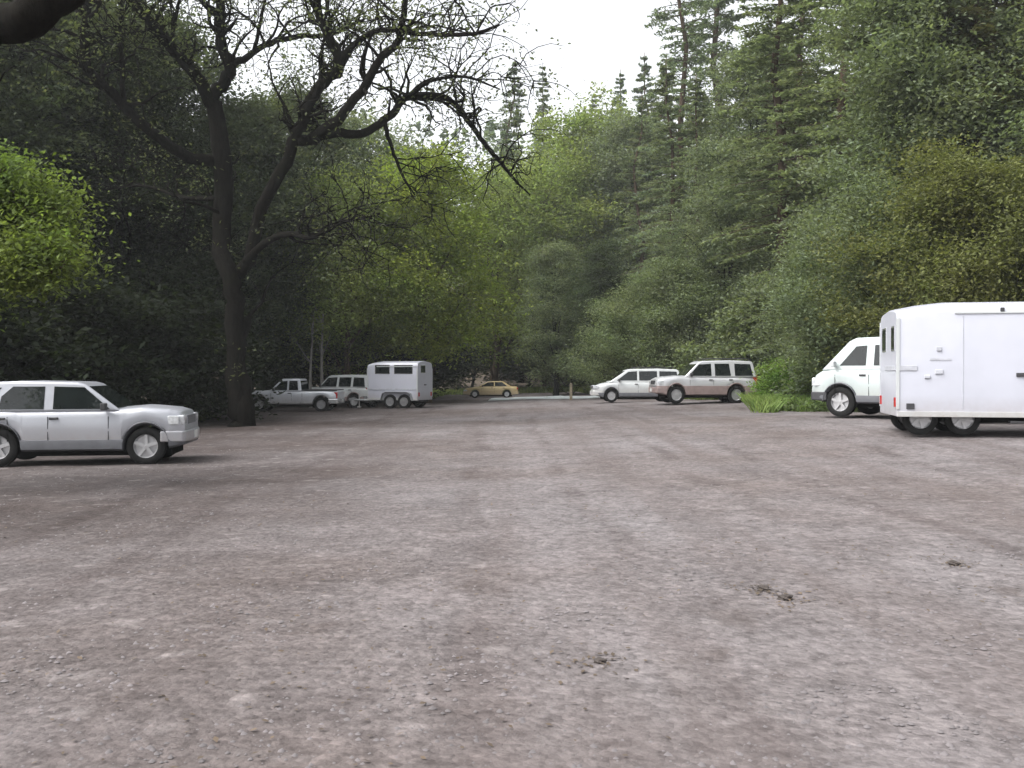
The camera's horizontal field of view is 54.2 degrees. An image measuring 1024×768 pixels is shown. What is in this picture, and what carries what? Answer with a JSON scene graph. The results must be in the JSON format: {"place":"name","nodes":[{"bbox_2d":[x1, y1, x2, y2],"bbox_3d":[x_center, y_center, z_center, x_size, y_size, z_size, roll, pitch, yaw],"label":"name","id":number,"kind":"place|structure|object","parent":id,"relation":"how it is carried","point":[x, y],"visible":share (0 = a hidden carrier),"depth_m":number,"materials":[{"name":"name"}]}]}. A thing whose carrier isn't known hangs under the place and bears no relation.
{"place":"outdoors","nodes":[
{"label":"outdoors","id":0,"kind":"place"},
{"bbox_2d":[0,391,1023,767],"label":"gravel lot","id":1,"kind":"structure","parent":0,"point":[736,627],"depth_m":7.68,"materials":[{"name":"grey gravel"}]},
{"bbox_2d":[0,380,199,466],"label":"silver suv","id":2,"kind":"object","parent":1,"relation":"on","point":[62,418],"visible":1,"depth_m":19.52,"materials":[{"name":"paint"}]},
{"bbox_2d":[0,0,593,426],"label":"oak tree","id":3,"kind":"object","parent":1,"relation":"on","point":[236,374],"visible":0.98,"depth_m":32.67,"materials":[{"name":"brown plant"}]},
{"bbox_2d":[252,379,344,410],"bbox_3d":[-10.791,0.537,49.510,4.882,1.600,2.060,0,1,3],"label":"silver pickup","id":4,"kind":"object","parent":1,"relation":"on","point":[299,390],"visible":0.73,"depth_m":48.70,"materials":[{"name":"paint"}]},
{"bbox_2d":[312,375,376,407],"bbox_3d":[-9.311,0.384,54.529,4.782,1.790,2.210,0,1,24],"label":"towing suv","id":5,"kind":"object","parent":1,"relation":"on","point":[349,384],"visible":0.38,"depth_m":53.31,"materials":[{"name":"white paint"}]},
{"bbox_2d":[349,361,432,408],"bbox_3d":[-6.479,0.024,51.748,4.374,2.410,2.240,0,1,19],"label":"horse trailer","id":6,"kind":"object","parent":1,"relation":"on","point":[403,384],"visible":1,"depth_m":50.68,"materials":[{"name":"white paint"}]},
{"bbox_2d":[463,381,518,397],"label":"tan sedan","id":7,"kind":"object","parent":1,"relation":"on","point":[493,388],"visible":1,"depth_m":74.20,"materials":[{"name":"paint"}]},
{"bbox_2d":[2,402,1023,766],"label":"leaf litter","id":8,"kind":"object","parent":1,"relation":"on","point":[510,616],"visible":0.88,"depth_m":7.01,"materials":[{"name":"brown plant"}]},
{"bbox_2d":[570,383,571,399],"bbox_3d":[3.540,0.463,60.010,0.160,1.072,0.160,0,1,0],"label":"marker post","id":9,"kind":"object","parent":1,"relation":"on","point":[570,391],"visible":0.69,"depth_m":59.93,"materials":[{"name":"brown wood"}]},
{"bbox_2d":[593,656,606,663],"bbox_3d":[0.505,1.594,5.768,0.075,0.039,0.074,0,1,-29],"label":"dirt clod","id":10,"kind":"object","parent":1,"relation":"on","point":[598,660],"visible":1,"depth_m":5.75,"materials":[{"name":"grey soil"}]},
{"bbox_2d":[590,367,678,401],"bbox_3d":[6.138,0.022,49.504,4.540,1.732,2.144,0,1,0],"label":"white minivan","id":11,"kind":"object","parent":1,"relation":"on","point":[631,383],"visible":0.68,"depth_m":48.66,"materials":[{"name":"paint"}]},
{"bbox_2d":[648,358,757,403],"bbox_3d":[7.804,-0.130,41.002,4.280,1.846,2.074,0,1,-3],"label":"silver suv","id":12,"kind":"object","parent":1,"relation":"on","point":[720,380],"visible":0.95,"depth_m":40.22,"materials":[{"name":"paint"}]},
{"bbox_2d":[757,584,769,590],"bbox_3d":[1.926,1.565,7.672,0.091,0.052,0.090,0,1,-10],"label":"dirt clod","id":13,"kind":"object","parent":1,"relation":"on","point":[763,587],"visible":0.98,"depth_m":7.65,"materials":[{"name":"grey soil"}]},
{"bbox_2d":[777,594,792,600],"bbox_3d":[2.005,1.569,7.352,0.101,0.063,0.109,1,1,38],"label":"dirt clod","id":14,"kind":"object","parent":1,"relation":"on","point":[784,597],"visible":0.96,"depth_m":7.32,"materials":[{"name":"grey soil"}]},
{"bbox_2d":[811,337,879,416],"bbox_3d":[10.776,-0.192,26.391,5.387,2.162,2.480,1,1,43],"label":"white van","id":15,"kind":"object","parent":1,"relation":"on","point":[845,381],"visible":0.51,"depth_m":26.67,"materials":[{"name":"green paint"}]},
{"bbox_2d":[879,302,1023,434],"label":"horse trailer","id":16,"kind":"object","parent":1,"relation":"on","point":[956,368],"visible":1,"depth_m":20.80,"materials":[{"name":"white paint"}]},
{"bbox_2d":[947,560,960,565],"bbox_3d":[3.806,1.543,8.600,0.109,0.056,0.092,-1,1,-44],"label":"dirt clod","id":17,"kind":"object","parent":1,"relation":"on","point":[953,562],"visible":0.97,"depth_m":8.58,"materials":[{"name":"grey soil"}]},
{"bbox_2d":[488,395,597,400],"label":"road","id":18,"kind":"structure","parent":0,"point":[560,397],"depth_m":67.89,"materials":[{"name":"grey asphalt"}]},
{"bbox_2d":[114,0,1002,205],"label":"sky","id":19,"kind":"structure","parent":0,"point":[613,37],"materials":[{"name":"white"}]},
{"bbox_2d":[185,152,1020,412],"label":"ground","id":20,"kind":"structure","parent":0,"point":[478,382],"depth_m":109.20,"materials":[{"name":"soil"}]},
{"bbox_2d":[0,0,85,81],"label":"leaning tree","id":21,"kind":"object","parent":20,"relation":"on","point":[22,21],"visible":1,"depth_m":10.34,"materials":[{"name":"plant"}]},
{"bbox_2d":[0,1,92,179],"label":"evergreen tree","id":22,"kind":"object","parent":20,"relation":"on","point":[3,124],"visible":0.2,"depth_m":36.56,"materials":[{"name":"green plant"}]},
{"bbox_2d":[0,281,93,381],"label":"shrub","id":23,"kind":"object","parent":20,"relation":"on","point":[60,352],"visible":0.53,"depth_m":29.14,"materials":[{"name":"green plant"}]},
{"bbox_2d":[0,132,139,331],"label":"bright leafed tree","id":24,"kind":"object","parent":20,"relation":"on","point":[32,239],"visible":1,"depth_m":14.44,"materials":[{"name":"green plant"}]},
{"bbox_2d":[0,285,146,430],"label":"shrub","id":25,"kind":"object","parent":20,"relation":"on","point":[26,329],"visible":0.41,"depth_m":29.75,"materials":[{"name":"green plant"}]},
{"bbox_2d":[0,0,189,286],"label":"evergreen tree","id":26,"kind":"object","parent":20,"relation":"on","point":[60,100],"visible":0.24,"depth_m":38.26,"materials":[{"name":"green plant"}]},
{"bbox_2d":[0,253,215,404],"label":"shrub","id":27,"kind":"object","parent":20,"relation":"on","point":[97,360],"visible":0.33,"depth_m":32.15,"materials":[{"name":"green plant"}]},
{"bbox_2d":[10,264,208,397],"bbox_3d":[-15.647,-1.212,35.289,9.682,6.340,9.523,1,1,42],"label":"shrub","id":28,"kind":"object","parent":20,"relation":"on","point":[186,316],"visible":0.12,"depth_m":34.63,"materials":[{"name":"green plant"}]},
{"bbox_2d":[8,0,242,297],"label":"evergreen tree","id":29,"kind":"object","parent":20,"relation":"on","point":[108,22],"visible":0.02,"depth_m":44.52,"materials":[{"name":"green plant"}]},
{"bbox_2d":[4,11,268,376],"bbox_3d":[-15.398,-6.631,40.817,10.805,16.851,10.873,0,1,9],"label":"evergreen tree","id":30,"kind":"object","parent":20,"relation":"on","point":[146,195],"visible":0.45,"depth_m":39.59,"materials":[{"name":"green plant"}]},
{"bbox_2d":[95,3,203,134],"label":"evergreen tree","id":31,"kind":"object","parent":20,"relation":"on","point":[178,18],"depth_m":62.52,"materials":[{"name":"green plant"}]},
{"bbox_2d":[49,271,262,419],"bbox_3d":[-13.476,-0.998,35.118,7.582,5.750,8.322,0,1,28],"label":"shrub","id":32,"kind":"object","parent":20,"relation":"on","point":[154,379],"visible":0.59,"depth_m":33.99,"materials":[{"name":"green plant"}]},
{"bbox_2d":[94,0,288,404],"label":"evergreen tree","id":33,"kind":"object","parent":20,"relation":"on","point":[197,95],"visible":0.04,"depth_m":51.13,"materials":[{"name":"green plant"}]},
{"bbox_2d":[106,278,319,422],"bbox_3d":[-12.670,-0.974,38.363,9.001,5.920,9.276,-1,1,-42],"label":"shrub","id":34,"kind":"object","parent":20,"relation":"on","point":[217,310],"visible":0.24,"depth_m":36.96,"materials":[{"name":"green plant"}]},
{"bbox_2d":[168,90,266,396],"bbox_3d":[-19.598,-8.797,65.233,13.509,20.852,13.455,0,1,-28],"label":"evergreen tree","id":35,"kind":"object","parent":20,"relation":"on","point":[200,128],"depth_m":64.75,"materials":[{"name":"green plant"}]},
{"bbox_2d":[10,394,435,429],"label":"undergrowth","id":36,"kind":"object","parent":20,"relation":"on","point":[201,416],"visible":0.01,"depth_m":39.34,"materials":[{"name":"green plant"}]},
{"bbox_2d":[177,82,356,389],"bbox_3d":[-14.417,-7.543,55.439,11.892,18.430,11.818,0,1,-5],"label":"evergreen tree","id":37,"kind":"object","parent":20,"relation":"on","point":[266,269],"visible":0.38,"depth_m":53.95,"materials":[{"name":"green plant"}]},
{"bbox_2d":[208,306,327,389],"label":"shrub","id":38,"kind":"object","parent":20,"relation":"on","point":[296,374],"visible":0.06,"depth_m":57.55,"materials":[{"name":"green plant"}]},
{"bbox_2d":[297,316,320,407],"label":"slender tree","id":39,"kind":"object","parent":20,"relation":"on","point":[310,373],"visible":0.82,"depth_m":53.92,"materials":[{"name":"brown plant"}]},
{"bbox_2d":[230,60,391,366],"bbox_3d":[-14.573,-9.050,63.536,13.792,21.373,13.847,0,1,-30],"label":"evergreen tree","id":40,"kind":"object","parent":20,"relation":"on","point":[293,102],"visible":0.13,"depth_m":61.72,"materials":[{"name":"green plant"}]},
{"bbox_2d":[308,305,330,383],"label":"slender tree","id":41,"kind":"object","parent":20,"relation":"on","point":[321,365],"visible":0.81,"depth_m":54.43,"materials":[{"name":"brown plant"}]},
{"bbox_2d":[254,301,391,390],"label":"shrub","id":42,"kind":"object","parent":20,"relation":"on","point":[314,380],"visible":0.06,"depth_m":59.47,"materials":[{"name":"green plant"}]},
{"bbox_2d":[288,308,446,385],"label":"shrub","id":43,"kind":"object","parent":20,"relation":"on","point":[363,366],"visible":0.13,"depth_m":60.12,"materials":[{"name":"green plant"}]},
{"bbox_2d":[263,161,473,405],"bbox_3d":[-8.451,-5.659,56.831,13.349,14.453,10.479,0,1,31],"label":"maple tree","id":44,"kind":"object","parent":20,"relation":"on","point":[350,303],"visible":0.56,"depth_m":55.82,"materials":[{"name":"green plant"}]},
{"bbox_2d":[291,100,460,314],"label":"evergreen tree","id":45,"kind":"object","parent":20,"relation":"on","point":[379,145],"visible":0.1,"depth_m":76.53,"materials":[{"name":"green plant"}]},
{"bbox_2d":[316,303,474,392],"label":"shrub","id":46,"kind":"object","parent":20,"relation":"on","point":[438,376],"visible":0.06,"depth_m":64.39,"materials":[{"name":"green plant"}]},
{"bbox_2d":[341,137,485,362],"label":"evergreen tree","id":47,"kind":"object","parent":20,"relation":"on","point":[418,147],"visible":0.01,"depth_m":82.97,"materials":[{"name":"green plant"}]},
{"bbox_2d":[340,223,489,379],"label":"maple tree","id":48,"kind":"object","parent":20,"relation":"on","point":[414,297],"visible":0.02,"depth_m":62.95,"materials":[{"name":"green plant"}]},
{"bbox_2d":[328,132,541,402],"bbox_3d":[-5.228,-6.815,59.892,13.371,16.599,13.383,0,1,-28],"label":"maple tree","id":49,"kind":"object","parent":20,"relation":"on","point":[427,350],"visible":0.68,"depth_m":58.71,"materials":[{"name":"green plant"}]},
{"bbox_2d":[417,307,492,395],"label":"shrub","id":50,"kind":"object","parent":20,"relation":"on","point":[454,372],"visible":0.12,"depth_m":73.82,"materials":[{"name":"green plant"}]},
{"bbox_2d":[434,324,528,388],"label":"shrub","id":51,"kind":"object","parent":20,"relation":"on","point":[476,374],"visible":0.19,"depth_m":97.63,"materials":[{"name":"green plant"}]},
{"bbox_2d":[452,187,552,382],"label":"evergreen tree","id":52,"kind":"object","parent":20,"relation":"on","point":[511,297],"visible":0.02,"depth_m":107.55,"materials":[{"name":"green plant"}]},
{"bbox_2d":[481,57,529,379],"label":"fir tree","id":53,"kind":"object","parent":20,"relation":"on","point":[518,94],"visible":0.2,"depth_m":111.48,"materials":[{"name":"green plant"}]},
{"bbox_2d":[433,145,592,380],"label":"maple tree","id":54,"kind":"object","parent":20,"relation":"on","point":[508,236],"visible":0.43,"depth_m":89.14,"materials":[{"name":"green plant"}]},
{"bbox_2d":[474,325,584,387],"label":"shrub","id":55,"kind":"object","parent":20,"relation":"on","point":[518,372],"visible":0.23,"depth_m":96.65,"materials":[{"name":"green plant"}]},
{"bbox_2d":[451,133,639,386],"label":"maple tree","id":56,"kind":"object","parent":20,"relation":"on","point":[551,196],"visible":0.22,"depth_m":95.19,"materials":[{"name":"green plant"}]},
{"bbox_2d":[531,66,561,325],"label":"fir tree","id":57,"kind":"object","parent":20,"relation":"on","point":[545,99],"visible":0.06,"depth_m":127.19,"materials":[{"name":"green plant"}]},
{"bbox_2d":[507,238,597,395],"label":"evergreen tree","id":58,"kind":"object","parent":20,"relation":"on","point":[554,261],"visible":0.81,"depth_m":77.01,"materials":[{"name":"green plant"}]},
{"bbox_2d":[516,329,625,394],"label":"shrub","id":59,"kind":"object","parent":20,"relation":"on","point":[539,375],"visible":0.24,"depth_m":78.83,"materials":[{"name":"green plant"}]},
{"bbox_2d":[433,385,718,399],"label":"grass","id":60,"kind":"structure","parent":20,"relation":"on","point":[520,390],"depth_m":89.41,"materials":[{"name":"green plant"}]},
{"bbox_2d":[506,80,668,384],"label":"maple tree","id":61,"kind":"object","parent":20,"relation":"on","point":[582,123],"visible":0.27,"depth_m":100.67,"materials":[{"name":"green plant"}]},
{"bbox_2d":[575,95,606,232],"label":"fir tree","id":62,"kind":"object","parent":20,"relation":"on","point":[593,106],"depth_m":139.72,"materials":[{"name":"green plant"}]},
{"bbox_2d":[557,235,647,382],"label":"evergreen tree","id":63,"kind":"object","parent":20,"relation":"on","point":[596,270],"visible":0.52,"depth_m":73.23,"materials":[{"name":"green plant"}]},
{"bbox_2d":[607,69,633,269],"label":"fir tree","id":64,"kind":"object","parent":20,"relation":"on","point":[621,84],"visible":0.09,"depth_m":121.77,"materials":[{"name":"green plant"}]},
{"bbox_2d":[533,265,708,396],"bbox_3d":[7.338,-2.880,60.370,11.288,8.390,11.749,0,1,34],"label":"willow bush","id":65,"kind":"object","parent":20,"relation":"on","point":[610,310],"visible":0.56,"depth_m":58.75,"materials":[{"name":"green plant"}]},
{"bbox_2d":[570,97,692,368],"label":"evergreen tree","id":66,"kind":"object","parent":20,"relation":"on","point":[617,144],"visible":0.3,"depth_m":95.65,"materials":[{"name":"green plant"}]},
{"bbox_2d":[247,4,1022,315],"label":"distant wood","id":67,"kind":"object","parent":20,"relation":"on","point":[489,130],"depth_m":180.37,"materials":[{"name":"green plant"}]},
{"bbox_2d":[609,98,669,374],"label":"fir tree","id":68,"kind":"object","parent":20,"relation":"on","point":[635,144],"visible":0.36,"depth_m":83.75,"materials":[{"name":"green plant"}]},
{"bbox_2d":[631,52,666,260],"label":"fir tree","id":69,"kind":"object","parent":20,"relation":"on","point":[645,68],"visible":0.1,"depth_m":111.23,"materials":[{"name":"green plant"}]},
{"bbox_2d":[608,54,693,366],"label":"fir tree","id":70,"kind":"object","parent":20,"relation":"on","point":[657,97],"visible":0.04,"depth_m":99.74,"materials":[{"name":"green plant"}]},
{"bbox_2d":[623,62,695,348],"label":"fir tree","id":71,"kind":"object","parent":20,"relation":"on","point":[668,128],"visible":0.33,"depth_m":71.80,"materials":[{"name":"green plant"}]},
{"bbox_2d":[614,0,736,334],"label":"fir tree","id":72,"kind":"object","parent":20,"relation":"on","point":[683,30],"visible":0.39,"depth_m":75.49,"materials":[{"name":"green plant"}]},
{"bbox_2d":[614,251,751,372],"bbox_3d":[10.617,-3.473,58.150,9.461,9.294,10.059,0,1,11],"label":"willow bush","id":73,"kind":"object","parent":20,"relation":"on","point":[710,300],"visible":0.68,"depth_m":56.54,"materials":[{"name":"green plant"}]},
{"bbox_2d":[661,79,740,344],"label":"fir tree","id":74,"kind":"object","parent":20,"relation":"on","point":[702,114],"visible":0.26,"depth_m":65.46,"materials":[{"name":"green plant"}]},
{"bbox_2d":[653,0,766,248],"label":"fir tree","id":75,"kind":"object","parent":20,"relation":"on","point":[718,7],"visible":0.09,"depth_m":86.91,"materials":[{"name":"green plant"}]},
{"bbox_2d":[636,128,791,348],"bbox_3d":[12.168,-6.869,58.156,9.647,15.798,9.708,0,1,29],"label":"evergreen tree","id":76,"kind":"object","parent":20,"relation":"on","point":[719,216],"visible":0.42,"depth_m":56.92,"materials":[{"name":"green plant"}]},
{"bbox_2d":[663,287,803,399],"bbox_3d":[11.799,-1.848,50.461,8.394,6.096,8.534,0,1,-22],"label":"willow bush","id":77,"kind":"object","parent":20,"relation":"on","point":[726,326],"visible":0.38,"depth_m":49.78,"materials":[{"name":"green plant"}]},
{"bbox_2d":[653,10,837,380],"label":"evergreen tree","id":78,"kind":"object","parent":20,"relation":"on","point":[730,73],"visible":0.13,"depth_m":70.61,"materials":[{"name":"green plant"}]},
{"bbox_2d":[707,213,812,362],"bbox_3d":[16.611,-4.196,53.385,13.847,10.787,13.303,-1,1,-39],"label":"shrub","id":79,"kind":"object","parent":20,"relation":"on","point":[764,257],"visible":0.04,"depth_m":52.78,"materials":[{"name":"green plant"}]},
{"bbox_2d":[739,356,806,396],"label":"shrub","id":80,"kind":"object","parent":20,"relation":"on","point":[770,376],"visible":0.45,"depth_m":37.09,"materials":[{"name":"green plant"}]},
{"bbox_2d":[699,0,848,366],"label":"fir tree","id":81,"kind":"object","parent":20,"relation":"on","point":[762,40],"visible":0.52,"depth_m":51.29,"materials":[{"name":"green plant"}]},
{"bbox_2d":[742,0,854,276],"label":"fir tree","id":82,"kind":"object","parent":20,"relation":"on","point":[765,83],"visible":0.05,"depth_m":65.74,"materials":[{"name":"green plant"}]},
{"bbox_2d":[784,366,822,395],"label":"shrub","id":83,"kind":"object","parent":20,"relation":"on","point":[808,393],"visible":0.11,"depth_m":35.94,"materials":[{"name":"green plant"}]},
{"bbox_2d":[732,204,888,368],"bbox_3d":[14.124,-3.272,40.182,9.757,8.714,10.373,0,1,6],"label":"shrub","id":84,"kind":"object","parent":20,"relation":"on","point":[767,339],"visible":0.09,"depth_m":40.53,"materials":[{"name":"green plant"}]},
{"bbox_2d":[763,315,859,399],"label":"shrub","id":85,"kind":"object","parent":20,"relation":"on","point":[797,379],"visible":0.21,"depth_m":34.22,"materials":[{"name":"green plant"}]},
{"bbox_2d":[736,0,905,379],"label":"fir tree","id":86,"kind":"object","parent":20,"relation":"on","point":[812,109],"visible":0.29,"depth_m":47.76,"materials":[{"name":"green plant"}]},
{"bbox_2d":[817,0,902,203],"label":"fir tree","id":87,"kind":"object","parent":20,"relation":"on","point":[824,55],"visible":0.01,"depth_m":58.57,"materials":[{"name":"green plant"}]},
{"bbox_2d":[718,149,1023,392],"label":"shrub","id":88,"kind":"object","parent":20,"relation":"on","point":[854,215],"visible":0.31,"depth_m":32.70,"materials":[{"name":"green plant"}]},
{"bbox_2d":[759,0,1023,307],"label":"evergreen tree","id":89,"kind":"object","parent":20,"relation":"on","point":[911,24],"visible":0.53,"depth_m":37.97,"materials":[{"name":"green plant"}]},
{"bbox_2d":[788,130,1023,380],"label":"shrub","id":90,"kind":"object","parent":20,"relation":"on","point":[850,315],"visible":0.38,"depth_m":29.82,"materials":[{"name":"green plant"}]},
{"bbox_2d":[835,137,1023,337],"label":"shrub","id":91,"kind":"object","parent":20,"relation":"on","point":[1012,234],"visible":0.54,"depth_m":28.45,"materials":[{"name":"green plant"}]},
{"bbox_2d":[847,3,1020,172],"bbox_3d":[18.433,-13.329,43.550,9.213,28.269,9.323,0,1,6],"label":"fir tree","id":92,"kind":"object","parent":20,"relation":"on","point":[945,86],"depth_m":42.27,"materials":[{"name":"green plant"}]},
{"bbox_2d":[875,0,1023,305],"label":"fir tree","id":93,"kind":"object","parent":20,"relation":"on","point":[973,8],"visible":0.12,"depth_m":38.61,"materials":[{"name":"green plant"}]},
{"bbox_2d":[928,0,1023,281],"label":"evergreen tree","id":94,"kind":"object","parent":20,"relation":"on","point":[1007,26],"visible":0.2,"depth_m":38.09,"materials":[{"name":"green plant"}]},
{"bbox_2d":[704,387,878,412],"bbox_3d":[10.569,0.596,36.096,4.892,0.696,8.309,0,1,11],"label":"grass","id":95,"kind":"structure","parent":0,"point":[760,403],"depth_m":33.82,"materials":[{"name":"green plant"}]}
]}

